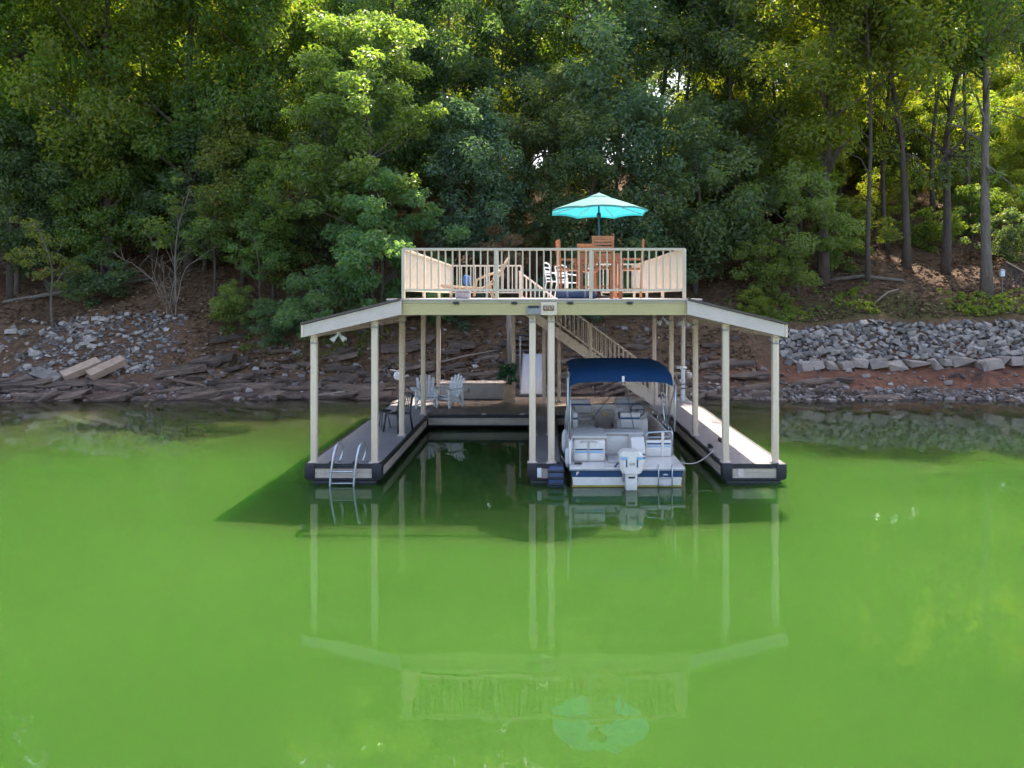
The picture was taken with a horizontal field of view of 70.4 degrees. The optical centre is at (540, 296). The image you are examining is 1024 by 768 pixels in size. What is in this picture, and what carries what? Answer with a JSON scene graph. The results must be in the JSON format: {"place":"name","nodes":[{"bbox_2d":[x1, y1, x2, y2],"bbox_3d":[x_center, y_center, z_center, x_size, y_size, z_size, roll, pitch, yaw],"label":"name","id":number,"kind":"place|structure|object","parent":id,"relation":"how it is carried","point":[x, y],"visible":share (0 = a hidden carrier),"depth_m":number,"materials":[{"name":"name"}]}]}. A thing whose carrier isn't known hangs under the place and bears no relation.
{"place":"outdoors","nodes":[
{"label":"outdoors","id":0,"kind":"place"},
{"bbox_2d":[0,393,1023,767],"bbox_3d":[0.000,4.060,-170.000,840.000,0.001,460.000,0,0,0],"label":"lake water","id":1,"kind":"structure","parent":0,"point":[200,583],"depth_m":9.80,"materials":[{"name":"green liquid"}]},
{"bbox_2d":[300,248,787,485],"bbox_3d":[0.032,1.873,21.078,10.797,5.876,11.045,0,0,0],"label":"dock","id":2,"kind":"object","parent":1,"relation":"on","point":[369,450],"visible":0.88,"depth_m":15.96,"materials":[{"name":"paint"}]},
{"bbox_2d":[383,392,413,433],"bbox_3d":[-3.847,3.126,19.720,0.580,1.027,0.672,0,0,32],"label":"metal chair","id":3,"kind":"object","parent":2,"relation":"on","point":[406,405],"visible":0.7,"depth_m":19.77,"materials":[{"name":"grey metal"}]},
{"bbox_2d":[412,374,439,408],"bbox_3d":[-3.784,3.115,24.017,0.870,1.047,0.915,0,0,-12],"label":"adirondack chair","id":4,"kind":"object","parent":2,"relation":"on","point":[418,393],"visible":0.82,"depth_m":24.21,"materials":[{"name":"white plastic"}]},
{"bbox_2d":[430,374,465,408],"bbox_3d":[-3.009,3.115,24.114,0.870,1.047,0.916,0,0,38],"label":"adirondack chair","id":5,"kind":"object","parent":2,"relation":"on","point":[453,394],"visible":0.94,"depth_m":24.13,"materials":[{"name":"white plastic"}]},
{"bbox_2d":[439,381,505,398],"bbox_3d":[-2.380,3.331,25.995,2.380,0.590,0.670,0,0,0],"label":"storage bench","id":6,"kind":"object","parent":2,"relation":"on","point":[483,390],"visible":0.56,"depth_m":25.70,"materials":[{"name":"plastic"}]},
{"bbox_2d":[441,255,509,298],"bbox_3d":[-1.573,-0.479,17.597,1.664,1.047,0.746,0,0,-7],"label":"lounge chair","id":7,"kind":"object","parent":2,"relation":"on","point":[476,280],"visible":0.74,"depth_m":17.30,"materials":[{"name":"brown wood"}]},
{"bbox_2d":[519,337,541,395],"bbox_3d":[-0.307,2.530,29.375,0.925,2.141,5.870,0,0,0],"label":"gangway","id":8,"kind":"object","parent":2,"relation":"on","point":[524,380],"visible":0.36,"depth_m":28.28,"materials":[{"name":"metal"}]},
{"bbox_2d":[548,466,563,486],"bbox_3d":[0.340,3.900,15.602,0.360,0.520,0.215,0,0,0],"label":"dock bumper","id":9,"kind":"object","parent":2,"relation":"attached to","point":[555,476],"visible":0.91,"depth_m":15.52,"materials":[{"name":"blue plastic"}]},
{"bbox_2d":[577,253,620,298],"bbox_3d":[1.400,-0.489,17.300,1.000,1.050,0.976,0,0,0],"label":"bar table","id":10,"kind":"object","parent":2,"relation":"on","point":[582,257],"visible":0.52,"depth_m":16.83,"materials":[{"name":"brown wood"}]},
{"bbox_2d":[552,192,647,297],"bbox_3d":[1.400,-1.232,17.300,2.221,2.525,2.221,0,0,0],"label":"patio umbrella","id":11,"kind":"object","parent":2,"relation":"on","point":[598,205],"visible":0.91,"depth_m":17.41,"materials":[{"name":"teal fabric"}]},
{"bbox_2d":[592,236,613,298],"bbox_3d":[1.400,-0.661,16.410,0.560,1.396,0.564,0,0,0],"label":"bar chair","id":12,"kind":"object","parent":2,"relation":"on","point":[602,238],"visible":0.69,"depth_m":16.15,"materials":[{"name":"brown wood"}]},
{"bbox_2d":[565,358,685,489],"bbox_3d":[1.845,3.075,18.431,2.506,3.070,6.577,0,0,0],"label":"deck boat","id":13,"kind":"object","parent":1,"relation":"on","point":[626,442],"visible":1,"depth_m":16.50,"materials":[{"name":"plastic"}]},
{"bbox_2d":[0,164,1023,401],"bbox_3d":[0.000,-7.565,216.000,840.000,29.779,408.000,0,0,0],"label":"hillside","id":14,"kind":"structure","parent":0,"point":[191,385],"depth_m":33.19,"materials":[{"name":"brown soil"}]},
{"bbox_2d":[0,108,77,295],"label":"understory tree","id":15,"kind":"object","parent":14,"relation":"on","point":[18,238],"visible":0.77,"depth_m":35.87,"materials":[{"name":"green plant"}]},
{"bbox_2d":[0,1,88,147],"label":"hardwood tree","id":16,"kind":"object","parent":14,"relation":"on","point":[71,87],"visible":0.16,"depth_m":38.57,"materials":[{"name":"green plant"}]},
{"bbox_2d":[4,215,92,326],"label":"sapling","id":17,"kind":"object","parent":14,"relation":"on","point":[79,269],"visible":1,"depth_m":33.47,"materials":[{"name":"green plant"}]},
{"bbox_2d":[0,0,135,297],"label":"hardwood tree","id":18,"kind":"object","parent":14,"relation":"on","point":[8,10],"visible":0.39,"depth_m":36.59,"materials":[{"name":"green plant"}]},
{"bbox_2d":[0,101,161,276],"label":"understory tree","id":19,"kind":"object","parent":14,"relation":"on","point":[69,256],"visible":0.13,"depth_m":39.46,"materials":[{"name":"green plant"}]},
{"bbox_2d":[60,357,101,379],"bbox_3d":[-19.352,3.041,30.597,0.537,0.294,1.464,24,37,35],"label":"stone slab","id":20,"kind":"object","parent":14,"relation":"on","point":[76,371],"depth_m":30.40,"materials":[{"name":"stone"}]},
{"bbox_2d":[0,310,176,374],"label":"stone pile","id":21,"kind":"object","parent":14,"relation":"on","point":[88,338],"visible":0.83,"depth_m":32.40,"materials":[{"name":"grey stone"}]},
{"bbox_2d":[9,313,188,374],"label":"stone chips","id":22,"kind":"object","parent":21,"relation":"on","point":[160,338],"visible":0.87,"depth_m":32.32,"materials":[{"name":"grey stone"}]},
{"bbox_2d":[47,250,139,307],"bbox_3d":[-21.771,-0.757,35.114,4.400,3.086,3.062,0,0,-18],"label":"bush","id":23,"kind":"object","parent":14,"relation":"on","point":[95,283],"visible":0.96,"depth_m":34.82,"materials":[{"name":"green plant"}]},
{"bbox_2d":[1,0,199,273],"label":"hardwood tree","id":24,"kind":"object","parent":14,"relation":"on","point":[152,14],"visible":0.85,"depth_m":36.36,"materials":[{"name":"green plant"}]},
{"bbox_2d":[85,355,127,379],"bbox_3d":[-18.350,3.000,30.701,0.537,0.299,1.469,20,35,30],"label":"stone slab","id":25,"kind":"object","parent":14,"relation":"on","point":[106,367],"depth_m":30.57,"materials":[{"name":"stone"}]},
{"bbox_2d":[43,80,191,291],"bbox_3d":[-21.875,-5.520,36.997,7.282,11.400,5.610,0,0,33],"label":"understory tree","id":26,"kind":"object","parent":14,"relation":"on","point":[67,203],"visible":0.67,"depth_m":36.41,"materials":[{"name":"green plant"}]},
{"bbox_2d":[19,0,225,241],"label":"hardwood tree","id":27,"kind":"object","parent":14,"relation":"on","point":[143,72],"visible":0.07,"depth_m":43.93,"materials":[{"name":"green plant"}]},
{"bbox_2d":[69,75,204,261],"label":"understory tree","id":28,"kind":"object","parent":14,"relation":"on","point":[147,177],"visible":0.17,"depth_m":38.98,"materials":[{"name":"green plant"}]},
{"bbox_2d":[107,231,217,314],"bbox_3d":[-17.448,-1.061,33.638,2.852,4.053,4.701,0,0,35],"label":"dead brush","id":29,"kind":"object","parent":14,"relation":"on","point":[171,294],"visible":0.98,"depth_m":33.73,"materials":[{"name":"plant"}]},
{"bbox_2d":[138,176,219,305],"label":"sapling","id":30,"kind":"object","parent":14,"relation":"on","point":[163,238],"visible":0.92,"depth_m":34.68,"materials":[{"name":"green plant"}]},
{"bbox_2d":[120,111,268,270],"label":"understory tree","id":31,"kind":"object","parent":14,"relation":"on","point":[171,187],"visible":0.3,"depth_m":37.20,"materials":[{"name":"green plant"}]},
{"bbox_2d":[92,0,298,273],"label":"hardwood tree","id":32,"kind":"object","parent":14,"relation":"on","point":[228,75],"visible":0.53,"depth_m":37.87,"materials":[{"name":"green plant"}]},
{"bbox_2d":[109,0,291,238],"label":"hardwood tree","id":33,"kind":"object","parent":14,"relation":"on","point":[209,39],"visible":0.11,"depth_m":41.93,"materials":[{"name":"green plant"}]},
{"bbox_2d":[179,184,246,298],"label":"sapling","id":34,"kind":"object","parent":14,"relation":"on","point":[193,234],"visible":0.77,"depth_m":35.20,"materials":[{"name":"green plant"}]},
{"bbox_2d":[206,279,266,333],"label":"bush","id":35,"kind":"object","parent":14,"relation":"on","point":[225,308],"visible":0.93,"depth_m":32.62,"materials":[{"name":"green plant"}]},
{"bbox_2d":[193,88,288,284],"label":"understory tree","id":36,"kind":"object","parent":14,"relation":"on","point":[220,146],"visible":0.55,"depth_m":36.17,"materials":[{"name":"green plant"}]},
{"bbox_2d":[155,0,348,276],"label":"hardwood tree","id":37,"kind":"object","parent":14,"relation":"on","point":[264,81],"visible":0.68,"depth_m":37.72,"materials":[{"name":"green plant"}]},
{"bbox_2d":[223,218,290,308],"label":"sapling","id":38,"kind":"object","parent":14,"relation":"on","point":[270,262],"visible":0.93,"depth_m":34.25,"materials":[{"name":"green plant"}]},
{"bbox_2d":[208,136,324,299],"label":"understory tree","id":39,"kind":"object","parent":14,"relation":"on","point":[263,170],"visible":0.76,"depth_m":35.23,"materials":[{"name":"green plant"}]},
{"bbox_2d":[240,298,304,348],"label":"bush","id":40,"kind":"object","parent":14,"relation":"on","point":[272,308],"visible":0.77,"depth_m":32.30,"materials":[{"name":"green plant"}]},
{"bbox_2d":[269,264,362,340],"bbox_3d":[-9.946,0.492,32.806,4.366,4.041,4.621,0,0,-17],"label":"bush","id":41,"kind":"object","parent":14,"relation":"on","point":[324,281],"visible":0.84,"depth_m":32.68,"materials":[{"name":"green plant"}]},
{"bbox_2d":[249,114,416,269],"bbox_3d":[-11.738,-5.272,38.643,7.151,9.693,8.761,0,0,44],"label":"understory tree","id":42,"kind":"object","parent":14,"relation":"on","point":[308,237],"visible":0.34,"depth_m":38.07,"materials":[{"name":"green plant"}]},
{"bbox_2d":[282,0,400,223],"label":"hardwood tree","id":43,"kind":"object","parent":14,"relation":"on","point":[295,72],"visible":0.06,"depth_m":46.82,"materials":[{"name":"green plant"}]},
{"bbox_2d":[278,9,449,303],"bbox_3d":[-8.320,-6.089,34.545,7.801,15.697,7.042,0,0,38],"label":"pale green tree","id":44,"kind":"object","parent":14,"relation":"on","point":[353,86],"visible":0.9,"depth_m":33.67,"materials":[{"name":"green plant"}]},
{"bbox_2d":[300,0,465,265],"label":"hardwood tree","id":45,"kind":"object","parent":14,"relation":"on","point":[431,81],"visible":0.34,"depth_m":40.71,"materials":[{"name":"green plant"}]},
{"bbox_2d":[320,166,470,335],"bbox_3d":[-7.722,-1.924,33.703,9.176,8.403,6.717,0,0,39],"label":"understory tree","id":46,"kind":"object","parent":14,"relation":"on","point":[354,245],"visible":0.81,"depth_m":32.71,"materials":[{"name":"green plant"}]},
{"bbox_2d":[378,250,463,326],"bbox_3d":[-5.002,-0.236,34.470,4.018,4.050,5.775,0,0,-43],"label":"bush","id":47,"kind":"object","parent":14,"relation":"on","point":[433,295],"visible":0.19,"depth_m":34.25,"materials":[{"name":"green plant"}]},
{"bbox_2d":[350,0,509,258],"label":"hardwood tree","id":48,"kind":"object","parent":14,"relation":"on","point":[483,28],"visible":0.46,"depth_m":41.45,"materials":[{"name":"green plant"}]},
{"bbox_2d":[429,273,501,329],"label":"bush","id":49,"kind":"object","parent":14,"relation":"on","point":[463,323],"visible":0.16,"depth_m":34.52,"materials":[{"name":"green plant"}]},
{"bbox_2d":[419,85,559,283],"bbox_3d":[-3.347,-5.466,38.310,6.640,11.137,8.387,0,0,26],"label":"understory tree","id":50,"kind":"object","parent":14,"relation":"on","point":[493,135],"visible":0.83,"depth_m":36.91,"materials":[{"name":"green plant"}]},
{"bbox_2d":[464,224,524,295],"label":"bush","id":51,"kind":"object","parent":14,"relation":"on","point":[513,239],"visible":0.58,"depth_m":36.05,"materials":[{"name":"green plant"}]},
{"bbox_2d":[455,0,557,167],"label":"slim tree","id":52,"kind":"object","parent":14,"relation":"on","point":[508,91],"visible":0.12,"depth_m":48.32,"materials":[{"name":"green plant"}]},
{"bbox_2d":[0,315,1023,401],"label":"shore pebbles","id":53,"kind":"object","parent":14,"relation":"on","point":[808,395],"visible":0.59,"depth_m":30.32,"materials":[{"name":"grey stone"}]},
{"bbox_2d":[451,0,602,250],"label":"hardwood tree","id":54,"kind":"object","parent":14,"relation":"on","point":[518,71],"visible":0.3,"depth_m":45.20,"materials":[{"name":"green plant"}]},
{"bbox_2d":[502,60,625,284],"bbox_3d":[0.678,-6.494,39.132,6.270,12.742,8.139,0,0,-11],"label":"understory tree","id":55,"kind":"object","parent":14,"relation":"on","point":[564,118],"visible":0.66,"depth_m":38.77,"materials":[{"name":"green plant"}]},
{"bbox_2d":[512,0,624,197],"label":"slim tree","id":56,"kind":"object","parent":14,"relation":"on","point":[569,13],"visible":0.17,"depth_m":50.29,"materials":[{"name":"green plant"}]},
{"bbox_2d":[528,265,608,326],"bbox_3d":[1.744,0.148,35.456,4.950,3.471,3.444,0,0,7],"label":"bush","id":57,"kind":"object","parent":14,"relation":"on","point":[593,317],"visible":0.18,"depth_m":35.18,"materials":[{"name":"green plant"}]},
{"bbox_2d":[495,0,667,265],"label":"hardwood tree","id":58,"kind":"object","parent":14,"relation":"on","point":[620,34],"visible":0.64,"depth_m":40.13,"materials":[{"name":"green plant"}]},
{"bbox_2d":[531,113,658,268],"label":"understory tree","id":59,"kind":"object","parent":14,"relation":"on","point":[565,165],"visible":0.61,"depth_m":37.16,"materials":[{"name":"green plant"}]},
{"bbox_2d":[561,0,656,234],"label":"slim tree","id":60,"kind":"object","parent":14,"relation":"on","point":[579,49],"visible":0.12,"depth_m":47.07,"materials":[{"name":"green plant"}]},
{"bbox_2d":[224,280,1023,359],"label":"ground weeds","id":61,"kind":"object","parent":14,"relation":"on","point":[976,310],"visible":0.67,"depth_m":34.66,"materials":[{"name":"green plant"}]},
{"bbox_2d":[575,233,701,297],"bbox_3d":[4.745,-0.924,35.066,4.879,4.516,5.165,0,0,34],"label":"bush","id":62,"kind":"object","parent":14,"relation":"on","point":[634,244],"visible":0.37,"depth_m":35.25,"materials":[{"name":"green plant"}]},
{"bbox_2d":[568,78,715,265],"bbox_3d":[4.282,-5.773,38.502,8.829,11.723,6.990,0,0,41],"label":"understory tree","id":63,"kind":"object","parent":14,"relation":"on","point":[641,147],"visible":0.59,"depth_m":37.14,"materials":[{"name":"green plant"}]},
{"bbox_2d":[617,0,731,235],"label":"hardwood tree","id":64,"kind":"object","parent":14,"relation":"on","point":[675,5],"visible":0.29,"depth_m":45.80,"materials":[{"name":"green plant"}]},
{"bbox_2d":[593,91,786,293],"bbox_3d":[8.527,-5.259,38.437,8.280,11.223,10.144,0,0,41],"label":"understory tree","id":65,"kind":"object","parent":14,"relation":"on","point":[701,240],"visible":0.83,"depth_m":36.73,"materials":[{"name":"green plant"}]},
{"bbox_2d":[635,0,749,229],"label":"hardwood tree","id":66,"kind":"object","parent":14,"relation":"on","point":[689,78],"visible":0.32,"depth_m":44.82,"materials":[{"name":"green plant"}]},
{"bbox_2d":[674,77,751,202],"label":"undergrowth tree","id":67,"kind":"object","parent":14,"relation":"on","point":[723,97],"visible":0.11,"depth_m":46.02,"materials":[{"name":"green plant"}]},
{"bbox_2d":[638,0,794,255],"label":"hardwood tree","id":68,"kind":"object","parent":14,"relation":"on","point":[732,38],"visible":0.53,"depth_m":41.71,"materials":[{"name":"green plant"}]},
{"bbox_2d":[668,111,770,226],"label":"undergrowth tree","id":69,"kind":"object","parent":14,"relation":"on","point":[704,198],"visible":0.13,"depth_m":44.35,"materials":[{"name":"green plant"}]},
{"bbox_2d":[671,0,777,150],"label":"slim tree","id":70,"kind":"object","parent":14,"relation":"on","point":[703,70],"visible":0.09,"depth_m":46.53,"materials":[{"name":"green plant"}]},
{"bbox_2d":[735,285,770,315],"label":"bush","id":71,"kind":"object","parent":14,"relation":"on","point":[759,301],"visible":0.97,"depth_m":34.48,"materials":[{"name":"green plant"}]},
{"bbox_2d":[729,235,822,300],"bbox_3d":[11.636,-1.197,36.172,4.350,3.803,4.109,0,0,15],"label":"bush","id":72,"kind":"object","parent":14,"relation":"on","point":[771,272],"visible":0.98,"depth_m":35.62,"materials":[{"name":"green plant"}]},
{"bbox_2d":[752,0,826,223],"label":"hardwood tree","id":73,"kind":"object","parent":14,"relation":"on","point":[795,42],"visible":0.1,"depth_m":48.82,"materials":[{"name":"green plant"}]},
{"bbox_2d":[730,162,865,291],"bbox_3d":[12.773,-3.207,36.594,5.208,7.136,6.033,0,0,-29],"label":"bush","id":74,"kind":"object","parent":14,"relation":"on","point":[790,194],"visible":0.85,"depth_m":36.07,"materials":[{"name":"green plant"}]},
{"bbox_2d":[763,58,845,233],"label":"undergrowth tree","id":75,"kind":"object","parent":14,"relation":"on","point":[785,159],"visible":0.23,"depth_m":44.47,"materials":[{"name":"green plant"}]},
{"bbox_2d":[795,212,873,274],"bbox_3d":[15.325,-2.636,38.948,4.350,3.803,4.109,0,0,35],"label":"bush","id":76,"kind":"object","parent":14,"relation":"on","point":[835,255],"visible":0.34,"depth_m":38.82,"materials":[{"name":"green plant"}]},
{"bbox_2d":[715,0,983,286],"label":"hardwood tree","id":77,"kind":"object","parent":14,"relation":"on","point":[804,79],"visible":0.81,"depth_m":36.96,"materials":[{"name":"green plant"}]},
{"bbox_2d":[819,67,882,194],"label":"undergrowth tree","id":78,"kind":"object","parent":14,"relation":"on","point":[853,159],"visible":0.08,"depth_m":53.58,"materials":[{"name":"green plant"}]},
{"bbox_2d":[810,195,902,257],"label":"bush","id":79,"kind":"object","parent":14,"relation":"on","point":[844,206],"visible":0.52,"depth_m":41.55,"materials":[{"name":"green plant"}]},
{"bbox_2d":[835,97,895,201],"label":"undergrowth tree","id":80,"kind":"object","parent":14,"relation":"on","point":[859,170],"visible":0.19,"depth_m":52.83,"materials":[{"name":"green plant"}]},
{"bbox_2d":[785,0,959,283],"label":"hardwood tree","id":81,"kind":"object","parent":14,"relation":"on","point":[870,81],"visible":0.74,"depth_m":36.22,"materials":[{"name":"green plant"}]},
{"bbox_2d":[802,0,942,268],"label":"hardwood tree","id":82,"kind":"object","parent":14,"relation":"on","point":[902,158],"visible":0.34,"depth_m":39.67,"materials":[{"name":"green plant"}]},
{"bbox_2d":[821,1,943,249],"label":"hardwood tree","id":83,"kind":"object","parent":14,"relation":"on","point":[883,204],"visible":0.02,"depth_m":43.44,"materials":[{"name":"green plant"}]},
{"bbox_2d":[854,165,917,227],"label":"bush","id":84,"kind":"object","parent":14,"relation":"on","point":[889,208],"visible":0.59,"depth_m":46.05,"materials":[{"name":"green plant"}]},
{"bbox_2d":[768,319,1023,371],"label":"stone revetment","id":85,"kind":"object","parent":14,"relation":"on","point":[859,360],"visible":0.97,"depth_m":32.22,"materials":[{"name":"grey stone"}]},
{"bbox_2d":[779,318,1023,364],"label":"stone chips","id":86,"kind":"object","parent":85,"relation":"on","point":[799,349],"visible":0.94,"depth_m":32.65,"materials":[{"name":"grey stone"}]},
{"bbox_2d":[856,66,945,205],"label":"undergrowth tree","id":87,"kind":"object","parent":14,"relation":"on","point":[910,97],"visible":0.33,"depth_m":50.40,"materials":[{"name":"green plant"}]},
{"bbox_2d":[888,104,941,213],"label":"forest tree","id":88,"kind":"object","parent":14,"relation":"on","point":[918,150],"visible":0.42,"depth_m":49.26,"materials":[{"name":"green plant"}]},
{"bbox_2d":[881,206,968,252],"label":"bush","id":89,"kind":"object","parent":14,"relation":"on","point":[927,228],"visible":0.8,"depth_m":42.88,"materials":[{"name":"green leaf"},{"name":"bark"}]},
{"bbox_2d":[868,0,1023,296],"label":"hardwood tree","id":90,"kind":"object","parent":14,"relation":"on","point":[982,54],"visible":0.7,"depth_m":35.88,"materials":[{"name":"green plant"}]},
{"bbox_2d":[911,0,986,223],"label":"hardwood tree","id":91,"kind":"object","parent":14,"relation":"on","point":[932,189],"visible":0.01,"depth_m":46.94,"materials":[{"name":"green plant"}]},
{"bbox_2d":[911,89,992,188],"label":"undergrowth tree","id":92,"kind":"object","parent":14,"relation":"on","point":[943,108],"visible":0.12,"depth_m":50.22,"materials":[{"name":"green plant"}]},
{"bbox_2d":[893,0,1023,274],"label":"hardwood tree","id":93,"kind":"object","parent":14,"relation":"on","point":[947,154],"visible":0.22,"depth_m":39.45,"materials":[{"name":"green plant"}]},
{"bbox_2d":[910,114,1007,218],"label":"undergrowth tree","id":94,"kind":"object","parent":14,"relation":"on","point":[959,180],"visible":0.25,"depth_m":48.18,"materials":[{"name":"green plant"}]},
{"bbox_2d":[912,2,1016,236],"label":"hardwood tree","id":95,"kind":"object","parent":14,"relation":"on","point":[964,74],"visible":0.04,"depth_m":45.57,"materials":[{"name":"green plant"}]},
{"bbox_2d":[941,183,1012,238],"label":"bush","id":96,"kind":"object","parent":14,"relation":"on","point":[963,194],"visible":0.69,"depth_m":44.63,"materials":[{"name":"green plant"}]},
{"bbox_2d":[942,90,1023,189],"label":"undergrowth tree","id":97,"kind":"object","parent":14,"relation":"on","point":[993,101],"visible":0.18,"depth_m":49.52,"materials":[{"name":"green plant"}]},
{"bbox_2d":[958,206,1023,262],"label":"bush","id":98,"kind":"object","parent":14,"relation":"on","point":[1006,235],"visible":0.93,"depth_m":40.42,"materials":[{"name":"green plant"}]},
{"bbox_2d":[971,127,1023,207],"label":"undergrowth tree","id":99,"kind":"object","parent":14,"relation":"on","point":[1014,144],"visible":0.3,"depth_m":49.22,"materials":[{"name":"green plant"}]},
{"bbox_2d":[973,45,1023,136],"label":"undergrowth tree","id":100,"kind":"object","parent":14,"relation":"on","point":[1007,71],"visible":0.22,"depth_m":57.73,"materials":[{"name":"green plant"}]},
{"bbox_2d":[974,184,1023,224],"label":"bush","id":101,"kind":"object","parent":14,"relation":"on","point":[1019,205],"visible":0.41,"depth_m":46.04,"materials":[{"name":"green plant"}]},
{"bbox_2d":[985,1,1023,120],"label":"hardwood tree","id":102,"kind":"object","parent":14,"relation":"on","point":[1021,86],"visible":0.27,"depth_m":43.72,"materials":[{"name":"green plant"}]},
{"bbox_2d":[989,90,1023,184],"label":"forest tree","id":103,"kind":"object","parent":14,"relation":"on","point":[1015,101],"visible":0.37,"depth_m":50.16,"materials":[{"name":"green plant"}]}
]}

